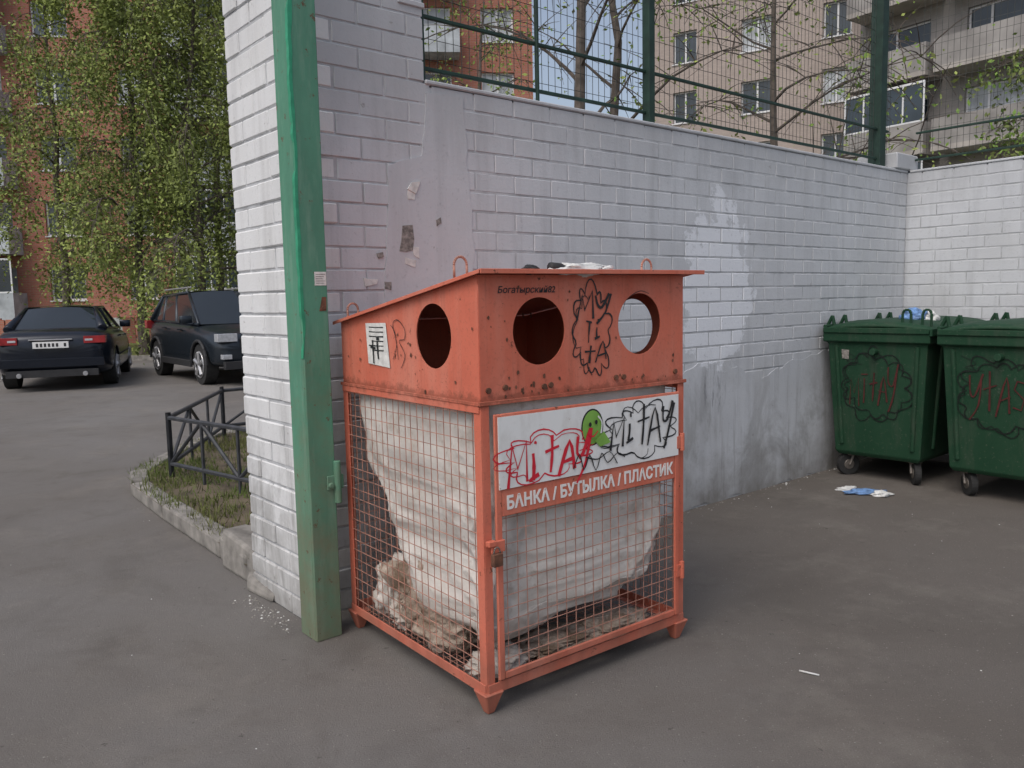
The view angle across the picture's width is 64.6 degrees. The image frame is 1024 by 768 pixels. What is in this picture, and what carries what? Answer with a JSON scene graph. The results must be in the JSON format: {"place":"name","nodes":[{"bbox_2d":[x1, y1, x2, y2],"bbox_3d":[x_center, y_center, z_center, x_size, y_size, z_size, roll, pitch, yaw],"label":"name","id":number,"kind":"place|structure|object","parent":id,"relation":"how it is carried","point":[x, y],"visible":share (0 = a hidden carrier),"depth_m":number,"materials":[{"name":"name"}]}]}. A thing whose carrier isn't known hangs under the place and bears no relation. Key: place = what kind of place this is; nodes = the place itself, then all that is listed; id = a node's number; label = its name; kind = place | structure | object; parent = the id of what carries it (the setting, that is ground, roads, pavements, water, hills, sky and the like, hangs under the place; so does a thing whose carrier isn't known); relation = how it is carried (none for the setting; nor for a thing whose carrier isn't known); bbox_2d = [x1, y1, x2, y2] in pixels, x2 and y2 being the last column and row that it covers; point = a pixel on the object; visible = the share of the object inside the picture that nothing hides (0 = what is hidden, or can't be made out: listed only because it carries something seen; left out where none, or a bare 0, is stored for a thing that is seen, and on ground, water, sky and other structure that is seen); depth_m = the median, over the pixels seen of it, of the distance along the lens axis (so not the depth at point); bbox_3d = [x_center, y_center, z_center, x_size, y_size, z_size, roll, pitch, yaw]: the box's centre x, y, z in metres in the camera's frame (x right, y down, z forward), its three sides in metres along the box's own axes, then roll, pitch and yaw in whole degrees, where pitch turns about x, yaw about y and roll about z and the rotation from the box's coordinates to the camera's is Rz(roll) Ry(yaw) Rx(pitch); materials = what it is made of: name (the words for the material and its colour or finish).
{"place":"outdoors","nodes":[
{"label":"outdoors","id":0,"kind":"place"},
{"bbox_2d":[129,339,150,354],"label":"lawn","id":1,"kind":"structure","parent":0,"point":[134,348],"depth_m":26.95,"materials":[{"name":"green plant"}]},
{"bbox_2d":[0,0,153,315],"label":"birch tree","id":2,"kind":"object","parent":1,"relation":"on","point":[43,6],"visible":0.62,"depth_m":23.93,"materials":[{"name":"green plant"}]},
{"bbox_2d":[121,0,236,294],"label":"birch tree","id":3,"kind":"object","parent":1,"relation":"on","point":[216,187],"visible":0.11,"depth_m":25.27,"materials":[{"name":"green plant"}]},
{"bbox_2d":[0,3,511,298],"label":"window glass","id":4,"kind":"object","parent":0,"point":[440,14],"visible":0.11,"depth_m":36.35,"materials":[{"name":"glass"}]},
{"bbox_2d":[0,0,532,334],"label":"walls","id":5,"kind":"structure","parent":0,"point":[28,282],"depth_m":36.04,"materials":[{"name":"orange brick"}]},
{"bbox_2d":[0,21,459,319],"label":"balconies","id":6,"kind":"structure","parent":5,"relation":"attached to","point":[12,306],"depth_m":35.36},
{"bbox_2d":[0,0,513,301],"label":"window frames","id":7,"kind":"structure","parent":5,"relation":"attached to","point":[448,9],"depth_m":36.02,"materials":[{"name":"white plastic"}]},
{"bbox_2d":[0,0,238,291],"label":"balcony glazing","id":8,"kind":"structure","parent":7,"relation":"attached to","point":[6,283],"depth_m":34.90,"materials":[{"name":"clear glass"}]},
{"bbox_2d":[0,338,1023,767],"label":"ground","id":9,"kind":"structure","parent":0,"point":[130,628],"depth_m":3.32,"materials":[{"name":"grey asphalt"}]},
{"bbox_2d":[0,305,132,388],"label":"parked sedan","id":10,"kind":"object","parent":9,"relation":"on","point":[64,340],"visible":1,"depth_m":14.06,"materials":[{"name":"black paint"}]},
{"bbox_2d":[0,316,150,343],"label":"playground fence","id":11,"kind":"object","parent":9,"relation":"on","point":[3,323],"visible":0.06,"depth_m":27.93,"materials":[{"name":"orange metal"}]},
{"bbox_2d":[21,0,237,354],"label":"birch tree","id":12,"kind":"object","parent":9,"relation":"on","point":[106,14],"visible":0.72,"depth_m":21.37,"materials":[{"name":"green plant"}]},
{"bbox_2d":[131,355,152,360],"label":"kerb","id":13,"kind":"structure","parent":9,"relation":"on","point":[140,357],"depth_m":21.33,"materials":[{"name":"concrete"}]},
{"bbox_2d":[83,0,238,364],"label":"birch tree","id":14,"kind":"object","parent":9,"relation":"on","point":[217,28],"visible":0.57,"depth_m":21.49,"materials":[{"name":"green plant"}]},
{"bbox_2d":[129,426,251,564],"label":"verge","id":15,"kind":"structure","parent":9,"relation":"on","point":[221,464],"depth_m":5.91,"materials":[{"name":"green plant"}]},
{"bbox_2d":[165,387,248,493],"bbox_3d":[-1.997,0.330,7.958,1.927,0.600,4.934,0,6,11],"label":"railing","id":16,"kind":"object","parent":15,"relation":"on","point":[174,456],"visible":0.48,"depth_m":6.24,"materials":[{"name":"black metal"}]},
{"bbox_2d":[145,286,243,384],"bbox_3d":[-5.730,-1.038,16.052,2.060,1.777,4.520,-6,8,-38],"label":"parked suv","id":17,"kind":"object","parent":9,"relation":"on","point":[200,331],"visible":0.55,"depth_m":15.21,"materials":[{"name":"grey paint"}]},
{"bbox_2d":[130,430,274,600],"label":"kerb","id":18,"kind":"structure","parent":9,"relation":"on","point":[233,550],"depth_m":4.72,"materials":[{"name":"concrete"}]},
{"bbox_2d":[222,0,351,617],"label":"end bricks","id":19,"kind":"object","parent":9,"relation":"on","point":[254,80],"visible":0.6,"depth_m":3.68,"materials":[{"name":"white brick"}]},
{"bbox_2d":[271,0,343,641],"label":"gate post","id":20,"kind":"object","parent":9,"relation":"on","point":[319,480],"visible":1,"depth_m":3.30,"materials":[{"name":"green metal"}]},
{"bbox_2d":[425,0,551,99],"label":"courtyard tree","id":21,"kind":"object","parent":9,"relation":"on","point":[481,57],"visible":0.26,"depth_m":18.19,"materials":[{"name":"green plant"}]},
{"bbox_2d":[3,460,1012,761],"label":"gravel","id":22,"kind":"structure","parent":9,"relation":"on","point":[555,616],"depth_m":3.76,"materials":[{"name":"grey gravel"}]},
{"bbox_2d":[333,255,704,713],"bbox_3d":[0.017,0.281,3.395,1.102,1.571,1.082,-6,8,-37],"label":"recycling container","id":23,"kind":"object","parent":9,"relation":"on","point":[524,438],"visible":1,"depth_m":3.00,"materials":[{"name":"metal"}]},
{"bbox_2d":[424,0,686,117],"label":"courtyard tree","id":24,"kind":"object","parent":9,"relation":"on","point":[580,32],"visible":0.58,"depth_m":10.75,"materials":[{"name":"brown plant"}]},
{"bbox_2d":[225,0,906,616],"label":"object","id":25,"kind":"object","parent":9,"relation":"on","point":[333,158],"visible":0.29,"depth_m":4.51,"materials":[{"name":"white brick"}]},
{"bbox_2d":[423,80,907,172],"bbox_3d":[1.421,-1.654,5.581,5.062,0.022,0.328,-6,8,-40],"label":"coping","id":26,"kind":"object","parent":25,"relation":"on","point":[430,83],"visible":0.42,"depth_m":4.77,"materials":[{"name":"paint"}]},
{"bbox_2d":[397,0,917,172],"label":"caps","id":27,"kind":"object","parent":26,"relation":"on","point":[902,161],"depth_m":6.96,"materials":[{"name":"paint"}]},
{"bbox_2d":[314,0,906,598],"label":"front bricks","id":28,"kind":"object","parent":9,"relation":"on","point":[846,268],"visible":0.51,"depth_m":4.76,"materials":[{"name":"white brick"}]},
{"bbox_2d":[364,180,443,288],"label":"paper scraps","id":29,"kind":"object","parent":28,"relation":"on","point":[408,239],"visible":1,"depth_m":3.83,"materials":[{"name":"grey paper"}]},
{"bbox_2d":[385,94,864,559],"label":"plaster patches","id":30,"kind":"object","parent":28,"relation":"attached to","point":[743,431],"visible":0.38,"depth_m":5.43,"materials":[{"name":"grey paint"}]},
{"bbox_2d":[502,0,818,120],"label":"courtyard tree","id":31,"kind":"object","parent":9,"relation":"on","point":[615,86],"visible":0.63,"depth_m":12.26,"materials":[{"name":"brown plant"}]},
{"bbox_2d":[614,0,1016,166],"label":"courtyard tree","id":32,"kind":"object","parent":9,"relation":"on","point":[773,93],"visible":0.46,"depth_m":11.62,"materials":[{"name":"green plant"}]},
{"bbox_2d":[799,486,894,675],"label":"litter","id":33,"kind":"object","parent":9,"relation":"on","point":[862,491],"visible":1,"depth_m":5.70,"materials":[{"name":"white paper"}]},
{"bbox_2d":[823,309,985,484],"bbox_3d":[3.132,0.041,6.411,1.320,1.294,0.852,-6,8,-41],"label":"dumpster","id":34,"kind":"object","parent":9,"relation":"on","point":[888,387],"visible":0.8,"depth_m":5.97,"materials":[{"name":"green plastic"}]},
{"bbox_2d":[899,307,940,320],"bbox_3d":[3.026,-0.492,6.037,0.280,0.161,0.188,-1,6,0],"label":"rubbish bag","id":35,"kind":"object","parent":34,"relation":"on","point":[916,312],"visible":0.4,"depth_m":5.98,"materials":[{"name":"blue plastic"}]},
{"bbox_2d":[903,160,1023,454],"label":"brick wall","id":36,"kind":"structure","parent":9,"relation":"on","point":[967,259],"depth_m":6.76,"materials":[{"name":"white brick"}]},
{"bbox_2d":[421,0,1023,165],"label":"wire fence","id":37,"kind":"object","parent":36,"relation":"on","point":[878,101],"visible":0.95,"depth_m":5.68,"materials":[{"name":"metal"}]},
{"bbox_2d":[904,159,1023,453],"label":"return bricks","id":38,"kind":"object","parent":36,"relation":"attached to","point":[983,229],"visible":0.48,"depth_m":6.76,"materials":[{"name":"white brick"}]},
{"bbox_2d":[910,156,1023,172],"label":"return coping","id":39,"kind":"object","parent":36,"relation":"on","point":[970,163],"visible":0.43,"depth_m":6.70,"materials":[{"name":"grey concrete"}]},
{"bbox_2d":[937,312,1023,494],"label":"dumpster","id":40,"kind":"object","parent":9,"relation":"on","point":[984,372],"visible":1,"depth_m":5.39,"materials":[{"name":"green plastic"}]},
{"bbox_2d":[959,43,1023,160],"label":"courtyard tree","id":41,"kind":"object","parent":9,"relation":"on","point":[1013,74],"visible":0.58,"depth_m":13.89,"materials":[{"name":"green plant"}]},
{"bbox_2d":[532,0,642,119],"label":"sky","id":42,"kind":"structure","parent":0,"point":[607,36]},
{"bbox_2d":[655,0,860,153],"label":"walls","id":43,"kind":"structure","parent":0,"point":[745,77],"depth_m":38.05,"materials":[{"name":"beige brick"}]},
{"bbox_2d":[672,0,852,156],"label":"window frames","id":44,"kind":"structure","parent":43,"relation":"attached to","point":[757,82],"depth_m":37.94,"materials":[{"name":"white plastic"}]},
{"bbox_2d":[676,0,850,156],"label":"window glass","id":45,"kind":"object","parent":44,"relation":"in","point":[765,95],"visible":0.22,"depth_m":38.03,"materials":[{"name":"black glass"}]},
{"bbox_2d":[861,0,1023,168],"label":"walls","id":46,"kind":"structure","parent":0,"point":[942,11],"depth_m":30.45,"materials":[{"name":"beige concrete"}]},
{"bbox_2d":[844,0,1017,168],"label":"window frames","id":47,"kind":"structure","parent":46,"relation":"attached to","point":[970,27],"depth_m":30.31,"materials":[{"name":"white plastic"}]},
{"bbox_2d":[846,83,922,174],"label":"balcony glazing","id":48,"kind":"structure","parent":47,"relation":"attached to","point":[912,113],"depth_m":30.93,"materials":[{"name":"grey glass"}]},
{"bbox_2d":[888,0,1023,120],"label":"window glass","id":49,"kind":"object","parent":47,"relation":"in","point":[1003,7],"visible":0.12,"depth_m":29.52,"materials":[{"name":"black glass"}]},
{"bbox_2d":[843,0,1023,159],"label":"balconies","id":50,"kind":"structure","parent":46,"relation":"attached to","point":[951,46],"depth_m":29.41,"materials":[{"name":"concrete"}]}
]}

